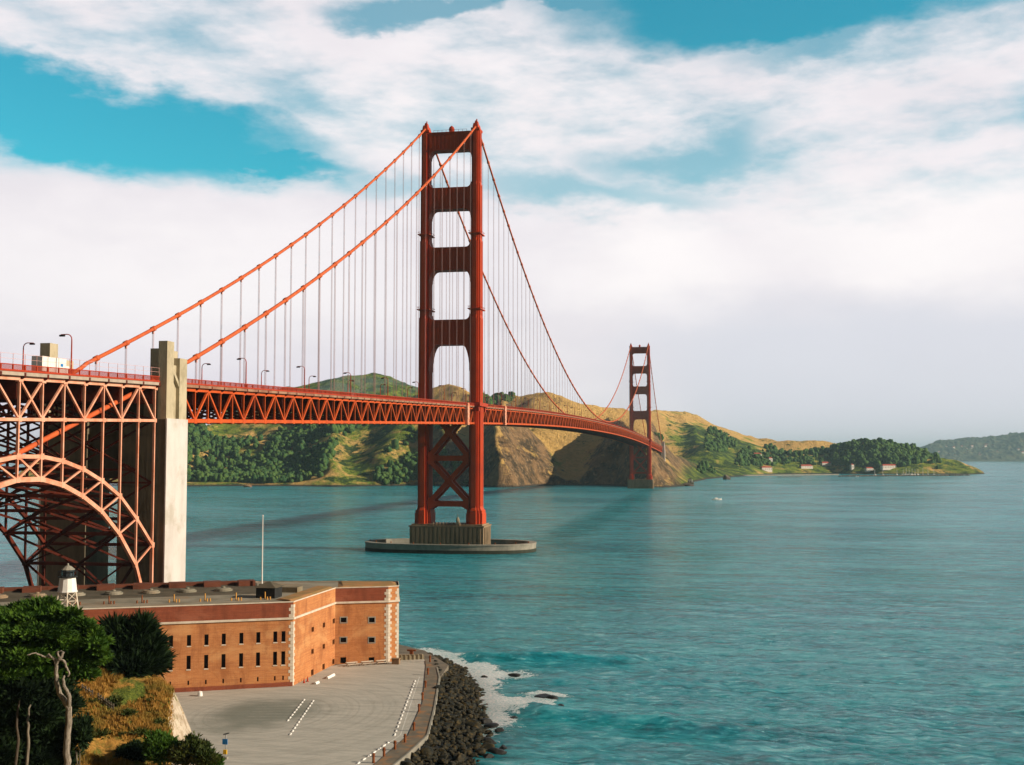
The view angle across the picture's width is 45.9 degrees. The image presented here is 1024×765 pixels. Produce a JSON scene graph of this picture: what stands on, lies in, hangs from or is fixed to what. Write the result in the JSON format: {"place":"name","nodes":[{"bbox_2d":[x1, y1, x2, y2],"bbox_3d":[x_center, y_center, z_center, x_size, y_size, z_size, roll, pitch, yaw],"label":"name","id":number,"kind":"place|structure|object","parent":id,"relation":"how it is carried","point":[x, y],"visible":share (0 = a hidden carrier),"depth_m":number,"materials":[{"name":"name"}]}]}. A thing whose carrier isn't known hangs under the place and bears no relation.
{"place":"outdoors","nodes":[
{"label":"outdoors","id":0,"kind":"place"},
{"bbox_2d":[75,673,190,764],"bbox_3d":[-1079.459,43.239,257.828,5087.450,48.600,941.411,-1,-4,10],"label":"bluff","id":1,"kind":"structure","parent":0,"point":[129,689],"depth_m":132.09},
{"bbox_2d":[0,671,52,764],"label":"cypress tree","id":2,"kind":"object","parent":1,"relation":"on","point":[15,694],"visible":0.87,"depth_m":113.79,"materials":[{"name":"green plant"}]},
{"bbox_2d":[11,674,88,764],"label":"cypress tree","id":3,"kind":"object","parent":1,"relation":"on","point":[46,718],"visible":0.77,"depth_m":115.76,"materials":[{"name":"green plant"}]},
{"bbox_2d":[28,650,71,764],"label":"dead tree","id":4,"kind":"object","parent":1,"relation":"on","point":[66,702],"visible":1,"depth_m":111.80,"materials":[{"name":"beige wood"}]},
{"bbox_2d":[0,595,115,686],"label":"cypress tree","id":5,"kind":"object","parent":1,"relation":"on","point":[45,625],"visible":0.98,"depth_m":116.81,"materials":[{"name":"green plant"}]},
{"bbox_2d":[70,711,94,764],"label":"bush","id":6,"kind":"object","parent":1,"relation":"on","point":[81,731],"visible":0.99,"depth_m":116.35,"materials":[{"name":"green plant"}]},
{"bbox_2d":[81,684,92,694],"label":"slat fence","id":7,"kind":"object","parent":1,"relation":"on","point":[88,689],"visible":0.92,"depth_m":131.14,"materials":[{"name":"grey wood"}]},
{"bbox_2d":[86,698,98,704],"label":"scrub tuft","id":8,"kind":"object","parent":1,"relation":"on","point":[94,700],"visible":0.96,"depth_m":129.51,"materials":[{"name":"green plant"}]},
{"bbox_2d":[94,728,112,739],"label":"scrub tuft","id":9,"kind":"object","parent":1,"relation":"on","point":[104,733],"visible":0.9,"depth_m":125.29,"materials":[{"name":"green plant"}]},
{"bbox_2d":[97,693,113,710],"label":"slat fence","id":10,"kind":"object","parent":1,"relation":"on","point":[102,700],"visible":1,"depth_m":130.11,"materials":[{"name":"grey wood"}]},
{"bbox_2d":[108,695,125,704],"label":"scrub tuft","id":11,"kind":"object","parent":1,"relation":"on","point":[116,700],"visible":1,"depth_m":130.61,"materials":[{"name":"green plant"}]},
{"bbox_2d":[118,730,126,735],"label":"scrub tuft","id":12,"kind":"object","parent":1,"relation":"on","point":[121,733],"visible":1,"depth_m":126.24,"materials":[{"name":"green plant"}]},
{"bbox_2d":[73,664,175,764],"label":"dry grass","id":13,"kind":"structure","parent":1,"relation":"on","point":[166,688],"depth_m":130.14,"materials":[{"name":"brown plant"}]},
{"bbox_2d":[117,707,138,716],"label":"scrub tuft","id":14,"kind":"object","parent":1,"relation":"on","point":[127,711],"visible":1,"depth_m":129.00,"materials":[{"name":"green plant"}]},
{"bbox_2d":[112,738,146,761],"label":"bush","id":15,"kind":"object","parent":1,"relation":"on","point":[130,750],"visible":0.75,"depth_m":123.44,"materials":[{"name":"green plant"}]},
{"bbox_2d":[96,606,177,680],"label":"cypress tree","id":16,"kind":"object","parent":1,"relation":"on","point":[141,647],"visible":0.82,"depth_m":139.01,"materials":[{"name":"green plant"}]},
{"bbox_2d":[128,726,148,737],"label":"scrub tuft","id":17,"kind":"object","parent":1,"relation":"on","point":[139,731],"visible":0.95,"depth_m":126.97,"materials":[{"name":"green plant"}]},
{"bbox_2d":[153,717,166,724],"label":"scrub tuft","id":18,"kind":"object","parent":1,"relation":"on","point":[158,720],"visible":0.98,"depth_m":129.58,"materials":[{"name":"green plant"}]},
{"bbox_2d":[141,728,184,764],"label":"bush","id":19,"kind":"object","parent":1,"relation":"on","point":[156,744],"visible":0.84,"depth_m":119.99,"materials":[{"name":"green plant"}]},
{"bbox_2d":[164,731,223,764],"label":"bush","id":20,"kind":"object","parent":1,"relation":"on","point":[191,749],"visible":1,"depth_m":118.83,"materials":[{"name":"green plant"}]},
{"bbox_2d":[200,754,224,764],"bbox_3d":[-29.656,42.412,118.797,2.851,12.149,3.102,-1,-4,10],"label":"bush","id":21,"kind":"object","parent":1,"relation":"on","point":[220,762],"visible":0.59,"depth_m":118.71,"materials":[{"name":"green plant"}]},
{"bbox_2d":[176,659,425,764],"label":"parking lot","id":22,"kind":"structure","parent":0,"point":[323,733],"depth_m":209.26,"materials":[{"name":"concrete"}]},
{"bbox_2d":[0,579,399,692],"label":"brick fort","id":23,"kind":"structure","parent":22,"relation":"on","point":[241,634],"depth_m":240.10,"materials":[{"name":"brick"}]},
{"bbox_2d":[57,563,78,608],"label":"lighthouse","id":24,"kind":"object","parent":23,"relation":"on","point":[67,582],"visible":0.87,"depth_m":225.96,"materials":[{"name":"white paint"}]},
{"bbox_2d":[186,656,190,670],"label":"window","id":25,"kind":"structure","parent":23,"relation":"in","point":[188,657],"depth_m":231.38,"materials":[{"name":"black glass"}]},
{"bbox_2d":[187,635,190,646],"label":"window","id":26,"kind":"structure","parent":23,"relation":"in","point":[188,636],"depth_m":231.66,"materials":[{"name":"black glass"}]},
{"bbox_2d":[204,655,207,669],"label":"window","id":27,"kind":"structure","parent":23,"relation":"in","point":[205,656],"depth_m":232.34,"materials":[{"name":"black glass"}]},
{"bbox_2d":[204,634,208,645],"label":"window","id":28,"kind":"structure","parent":23,"relation":"in","point":[206,635],"depth_m":232.57,"materials":[{"name":"black glass"}]},
{"bbox_2d":[221,634,225,645],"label":"window","id":29,"kind":"structure","parent":23,"relation":"in","point":[223,635],"depth_m":233.53,"materials":[{"name":"black glass"}]},
{"bbox_2d":[221,654,225,668],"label":"window","id":30,"kind":"structure","parent":23,"relation":"in","point":[223,655],"depth_m":233.25,"materials":[{"name":"black glass"}]},
{"bbox_2d":[239,653,242,667],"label":"window","id":31,"kind":"structure","parent":23,"relation":"in","point":[240,654],"depth_m":234.28,"materials":[{"name":"black glass"}]},
{"bbox_2d":[239,633,243,644],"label":"window","id":32,"kind":"structure","parent":23,"relation":"in","point":[240,634],"depth_m":234.51,"materials":[{"name":"black glass"}]},
{"bbox_2d":[256,652,259,666],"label":"window","id":33,"kind":"structure","parent":23,"relation":"in","point":[257,654],"depth_m":235.19,"materials":[{"name":"black glass"}]},
{"bbox_2d":[256,632,260,643],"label":"window","id":34,"kind":"structure","parent":23,"relation":"in","point":[257,633],"depth_m":235.42,"materials":[{"name":"black glass"}]},
{"bbox_2d":[259,515,263,584],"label":"flagpole","id":35,"kind":"object","parent":23,"relation":"on","point":[262,553],"visible":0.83,"depth_m":266.95,"materials":[{"name":"white metal"}]},
{"bbox_2d":[273,652,276,665],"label":"window","id":36,"kind":"structure","parent":23,"relation":"in","point":[274,653],"depth_m":236.14,"materials":[{"name":"black glass"}]},
{"bbox_2d":[273,631,277,642],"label":"window","id":37,"kind":"structure","parent":23,"relation":"in","point":[274,633],"depth_m":236.40,"materials":[{"name":"black glass"}]},
{"bbox_2d":[281,651,284,665],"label":"window","id":38,"kind":"structure","parent":23,"relation":"in","point":[282,652],"depth_m":236.58,"materials":[{"name":"black glass"}]},
{"bbox_2d":[281,631,285,642],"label":"window","id":39,"kind":"structure","parent":23,"relation":"in","point":[283,632],"depth_m":236.86,"materials":[{"name":"black glass"}]},
{"bbox_2d":[340,657,345,662],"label":"window","id":40,"kind":"structure","parent":23,"relation":"in","point":[342,659],"depth_m":262.44,"materials":[{"name":"black glass"}]},
{"bbox_2d":[340,636,346,643],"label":"window","id":41,"kind":"structure","parent":23,"relation":"in","point":[342,639],"depth_m":262.19,"materials":[{"name":"concrete"}]},
{"bbox_2d":[340,616,347,623],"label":"window","id":42,"kind":"structure","parent":23,"relation":"in","point":[342,619],"depth_m":262.51,"materials":[{"name":"concrete"}]},
{"bbox_2d":[368,616,375,623],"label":"window","id":43,"kind":"structure","parent":23,"relation":"in","point":[370,619],"depth_m":263.85,"materials":[{"name":"glass"}]},
{"bbox_2d":[368,636,375,643],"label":"window","id":44,"kind":"structure","parent":23,"relation":"in","point":[370,639],"depth_m":263.60,"materials":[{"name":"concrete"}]},
{"bbox_2d":[222,733,228,759],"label":"sign pole","id":45,"kind":"object","parent":22,"relation":"on","point":[225,741],"visible":0.93,"depth_m":179.05,"materials":[{"name":"blue metal"}]},
{"bbox_2d":[262,685,409,717],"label":"parking marking","id":46,"kind":"object","parent":22,"relation":"on","point":[339,712],"visible":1,"depth_m":211.70,"materials":[{"name":"paint"}]},
{"bbox_2d":[345,661,356,666],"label":"picnic bench","id":47,"kind":"object","parent":22,"relation":"on","point":[349,663],"visible":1,"depth_m":258.57,"materials":[{"name":"beige wood"}]},
{"bbox_2d":[360,660,372,664],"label":"picnic bench","id":48,"kind":"object","parent":22,"relation":"on","point":[365,662],"visible":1,"depth_m":259.85,"materials":[{"name":"beige wood"}]},
{"bbox_2d":[372,753,375,762],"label":"bollard","id":49,"kind":"object","parent":22,"relation":"on","point":[373,757],"visible":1,"depth_m":176.67,"materials":[{"name":"metal"}]},
{"bbox_2d":[375,659,386,663],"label":"picnic bench","id":50,"kind":"object","parent":22,"relation":"on","point":[378,661],"visible":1,"depth_m":261.06,"materials":[{"name":"beige wood"}]},
{"bbox_2d":[356,677,419,764],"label":"road marking","id":51,"kind":"object","parent":22,"relation":"on","point":[405,718],"visible":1,"depth_m":209.24,"materials":[{"name":"white paint"}]},
{"bbox_2d":[391,658,400,664],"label":"timber box","id":52,"kind":"object","parent":22,"relation":"on","point":[396,661],"visible":1,"depth_m":260.85,"materials":[{"name":"brown wood"}]},
{"bbox_2d":[399,654,423,659],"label":"kerb wall","id":53,"kind":"structure","parent":22,"relation":"on","point":[411,656],"depth_m":266.95,"materials":[{"name":"concrete"}]},
{"bbox_2d":[333,644,448,678],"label":"ground","id":54,"kind":"structure","parent":0,"point":[443,666],"depth_m":270.69,"materials":[{"name":"grey concrete"}]},
{"bbox_2d":[374,661,438,764],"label":"walkway","id":55,"kind":"structure","parent":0,"point":[418,734],"depth_m":202.81,"materials":[{"name":"concrete"}]},
{"bbox_2d":[418,687,483,764],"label":"bank","id":56,"kind":"structure","parent":0,"point":[449,757],"depth_m":196.81,"materials":[{"name":"grey stone"}]},
{"bbox_2d":[401,761,414,764],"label":"boulder","id":57,"kind":"object","parent":56,"relation":"on","point":[407,762],"visible":0.98,"depth_m":177.45,"materials":[{"name":"grey stone"}]},
{"bbox_2d":[411,756,420,762],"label":"boulder","id":58,"kind":"object","parent":56,"relation":"on","point":[417,759],"visible":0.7,"depth_m":180.86,"materials":[{"name":"grey stone"}]},
{"bbox_2d":[393,667,439,764],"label":"seawall","id":59,"kind":"object","parent":56,"relation":"on","point":[418,745],"visible":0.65,"depth_m":190.59,"materials":[{"name":"concrete"}]},
{"bbox_2d":[419,745,433,758],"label":"boulder","id":60,"kind":"object","parent":56,"relation":"on","point":[425,750],"visible":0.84,"depth_m":185.68,"materials":[{"name":"stone"}]},
{"bbox_2d":[426,739,432,746],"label":"boulder","id":61,"kind":"object","parent":56,"relation":"on","point":[430,741],"visible":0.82,"depth_m":191.02,"materials":[{"name":"stone"}]},
{"bbox_2d":[430,739,437,746],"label":"boulder","id":62,"kind":"object","parent":56,"relation":"on","point":[435,743],"visible":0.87,"depth_m":192.13,"materials":[{"name":"stone"}]},
{"bbox_2d":[438,749,446,754],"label":"boulder","id":63,"kind":"object","parent":56,"relation":"on","point":[442,751],"visible":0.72,"depth_m":188.85,"materials":[{"name":"stone"}]},
{"bbox_2d":[437,758,447,764],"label":"boulder","id":64,"kind":"object","parent":56,"relation":"on","point":[441,761],"visible":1,"depth_m":184.35,"materials":[{"name":"grey stone"}]},
{"bbox_2d":[437,754,447,761],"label":"boulder","id":65,"kind":"object","parent":56,"relation":"on","point":[444,756],"visible":0.66,"depth_m":186.47,"materials":[{"name":"stone"}]},
{"bbox_2d":[440,727,450,732],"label":"boulder","id":66,"kind":"object","parent":56,"relation":"on","point":[447,729],"visible":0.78,"depth_m":202.15,"materials":[{"name":"grey stone"}]},
{"bbox_2d":[451,718,461,723],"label":"boulder","id":67,"kind":"object","parent":56,"relation":"on","point":[457,720],"visible":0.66,"depth_m":209.70,"materials":[{"name":"grey stone"}]},
{"bbox_2d":[449,753,464,764],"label":"boulder","id":68,"kind":"object","parent":56,"relation":"on","point":[459,757],"visible":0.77,"depth_m":188.11,"materials":[{"name":"stone"}]},
{"bbox_2d":[427,652,493,742],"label":"boulder bank","id":69,"kind":"object","parent":56,"relation":"on","point":[455,679],"visible":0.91,"depth_m":231.80,"materials":[{"name":"grey stone"}]},
{"bbox_2d":[457,745,465,750],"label":"boulder","id":70,"kind":"object","parent":56,"relation":"on","point":[461,747],"visible":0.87,"depth_m":195.33,"materials":[{"name":"stone"}]},
{"bbox_2d":[466,749,472,754],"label":"boulder","id":71,"kind":"object","parent":56,"relation":"on","point":[469,752],"visible":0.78,"depth_m":194.93,"materials":[{"name":"stone"}]},
{"bbox_2d":[464,719,480,728],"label":"boulder","id":72,"kind":"object","parent":56,"relation":"on","point":[471,723],"visible":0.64,"depth_m":212.78,"materials":[{"name":"grey stone"}]},
{"bbox_2d":[475,748,485,755],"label":"boulder","id":73,"kind":"object","parent":56,"relation":"on","point":[480,751],"visible":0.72,"depth_m":196.47,"materials":[{"name":"brown stone"}]},
{"bbox_2d":[480,743,494,749],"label":"boulder","id":74,"kind":"object","parent":56,"relation":"on","point":[487,746],"visible":0.38,"depth_m":202.12,"materials":[{"name":"stone"}]},
{"bbox_2d":[18,373,984,486],"bbox_3d":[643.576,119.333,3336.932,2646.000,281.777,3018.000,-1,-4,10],"label":"hills","id":75,"kind":"structure","parent":0,"point":[519,456],"depth_m":2259.43,"materials":[{"name":"green plant"}]},
{"bbox_2d":[187,401,468,484],"bbox_3d":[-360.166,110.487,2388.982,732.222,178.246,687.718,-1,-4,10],"label":"hill forest","id":76,"kind":"object","parent":75,"relation":"on","point":[276,459],"visible":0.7,"depth_m":2226.40,"materials":[{"name":"green plant"}]},
{"bbox_2d":[483,391,840,473],"bbox_3d":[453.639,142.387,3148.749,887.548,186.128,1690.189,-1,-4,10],"label":"hill forest","id":77,"kind":"object","parent":75,"relation":"on","point":[742,457],"visible":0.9,"depth_m":3591.03,"materials":[{"name":"green plant"}]},
{"bbox_2d":[760,466,771,471],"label":"harbour building","id":78,"kind":"structure","parent":75,"relation":"on","point":[767,468],"depth_m":3446.26,"materials":[{"name":"paint"}]},
{"bbox_2d":[745,474,838,475],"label":"quay wall","id":79,"kind":"structure","parent":75,"relation":"on","point":[790,474],"depth_m":3199.73,"materials":[{"name":"concrete"}]},
{"bbox_2d":[799,464,812,468],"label":"harbour building","id":80,"kind":"structure","parent":75,"relation":"on","point":[806,466],"depth_m":3556.18,"materials":[{"name":"paint"}]},
{"bbox_2d":[820,462,831,465],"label":"harbour building","id":81,"kind":"structure","parent":75,"relation":"on","point":[825,463],"depth_m":3615.08,"materials":[{"name":"paint"}]},
{"bbox_2d":[864,467,873,471],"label":"harbour building","id":82,"kind":"structure","parent":75,"relation":"on","point":[867,469],"depth_m":3495.98,"materials":[{"name":"paint"}]},
{"bbox_2d":[831,437,941,468],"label":"hill forest","id":83,"kind":"object","parent":75,"relation":"on","point":[877,451],"visible":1,"depth_m":3589.04,"materials":[{"name":"green plant"}]},
{"bbox_2d":[880,464,896,469],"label":"harbour building","id":84,"kind":"structure","parent":75,"relation":"on","point":[887,466],"depth_m":3483.67,"materials":[{"name":"paint"}]},
{"bbox_2d":[0,462,1023,764],"bbox_3d":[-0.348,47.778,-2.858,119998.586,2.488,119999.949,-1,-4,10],"label":"water","id":85,"kind":"structure","parent":0,"point":[818,620],"depth_m":408.36,"materials":[{"name":"teal liquid"}]},
{"bbox_2d":[0,119,664,585],"bbox_3d":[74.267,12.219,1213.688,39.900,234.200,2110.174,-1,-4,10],"label":"suspension bridge","id":86,"kind":"structure","parent":85,"relation":"in","point":[100,429],"depth_m":319.67,"materials":[{"name":"paint"}]},
{"bbox_2d":[22,342,34,365],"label":"street lamp","id":87,"kind":"object","parent":86,"relation":"on","point":[30,343],"visible":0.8,"depth_m":275.96,"materials":[{"name":"metal"}]},
{"bbox_2d":[31,356,68,372],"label":"box truck","id":88,"kind":"object","parent":86,"relation":"on","point":[40,360],"visible":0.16,"depth_m":249.13,"materials":[{"name":"white paint"}]},
{"bbox_2d":[59,334,72,373],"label":"street lamp","id":89,"kind":"object","parent":86,"relation":"on","point":[62,335],"visible":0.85,"depth_m":250.93,"materials":[{"name":"metal"}]},
{"bbox_2d":[237,358,246,383],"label":"street lamp","id":90,"kind":"object","parent":86,"relation":"on","point":[246,370],"visible":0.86,"depth_m":340.37,"materials":[{"name":"metal"}]},
{"bbox_2d":[296,366,304,388],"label":"street lamp","id":91,"kind":"object","parent":86,"relation":"on","point":[304,374],"visible":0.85,"depth_m":386.64,"materials":[{"name":"metal"}]},
{"bbox_2d":[365,538,536,553],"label":"fender wall","id":92,"kind":"structure","parent":85,"relation":"in","point":[495,546],"depth_m":611.50,"materials":[{"name":"concrete"}]},
{"bbox_2d":[478,718,492,724],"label":"rock","id":93,"kind":"object","parent":85,"relation":"in","point":[484,720],"visible":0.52,"depth_m":221.19,"materials":[{"name":"grey stone"}]},
{"bbox_2d":[483,753,493,757],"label":"rock","id":94,"kind":"object","parent":85,"relation":"in","point":[487,755],"visible":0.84,"depth_m":195.53,"materials":[{"name":"grey stone"}]},
{"bbox_2d":[483,737,496,743],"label":"rock","id":95,"kind":"object","parent":85,"relation":"in","point":[488,738],"visible":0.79,"depth_m":206.20,"materials":[{"name":"grey stone"}]},
{"bbox_2d":[483,723,498,727],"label":"rock","id":96,"kind":"object","parent":85,"relation":"in","point":[492,725],"visible":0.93,"depth_m":217.64,"materials":[{"name":"grey stone"}]},
{"bbox_2d":[487,747,506,754],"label":"rock","id":97,"kind":"object","parent":85,"relation":"in","point":[494,750],"visible":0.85,"depth_m":198.97,"materials":[{"name":"grey stone"}]},
{"bbox_2d":[495,728,503,732],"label":"rock","id":98,"kind":"object","parent":85,"relation":"in","point":[497,730],"visible":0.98,"depth_m":214.31,"materials":[{"name":"grey stone"}]},
{"bbox_2d":[508,673,520,676],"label":"rock","id":99,"kind":"object","parent":85,"relation":"in","point":[514,675],"visible":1,"depth_m":269.12,"materials":[{"name":"black stone"}]},
{"bbox_2d":[534,693,549,697],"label":"rock","id":100,"kind":"object","parent":85,"relation":"in","point":[544,695],"visible":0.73,"depth_m":244.55,"materials":[{"name":"grey stone"}]},
{"bbox_2d":[546,695,557,698],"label":"rock","id":101,"kind":"object","parent":85,"relation":"in","point":[551,697],"visible":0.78,"depth_m":242.44,"materials":[{"name":"grey stone"}]},
{"bbox_2d":[723,475,730,479],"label":"rock","id":102,"kind":"object","parent":85,"relation":"in","point":[726,477],"visible":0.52,"depth_m":2630.83,"materials":[{"name":"grey stone"}]},
{"bbox_2d":[839,474,969,476],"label":"breakwater","id":103,"kind":"object","parent":85,"relation":"in","point":[911,475],"visible":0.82,"depth_m":3134.89,"materials":[{"name":"grey stone"}]},
{"bbox_2d":[0,0,1023,454],"label":"sky","id":104,"kind":"structure","parent":0,"point":[808,215],"materials":[{"name":"white"}]},
{"bbox_2d":[920,432,1023,461],"bbox_3d":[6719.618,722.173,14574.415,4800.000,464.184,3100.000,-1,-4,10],"label":"hills","id":105,"kind":"structure","parent":0,"point":[1006,446],"depth_m":14144.22,"materials":[{"name":"green plant"}]}
]}

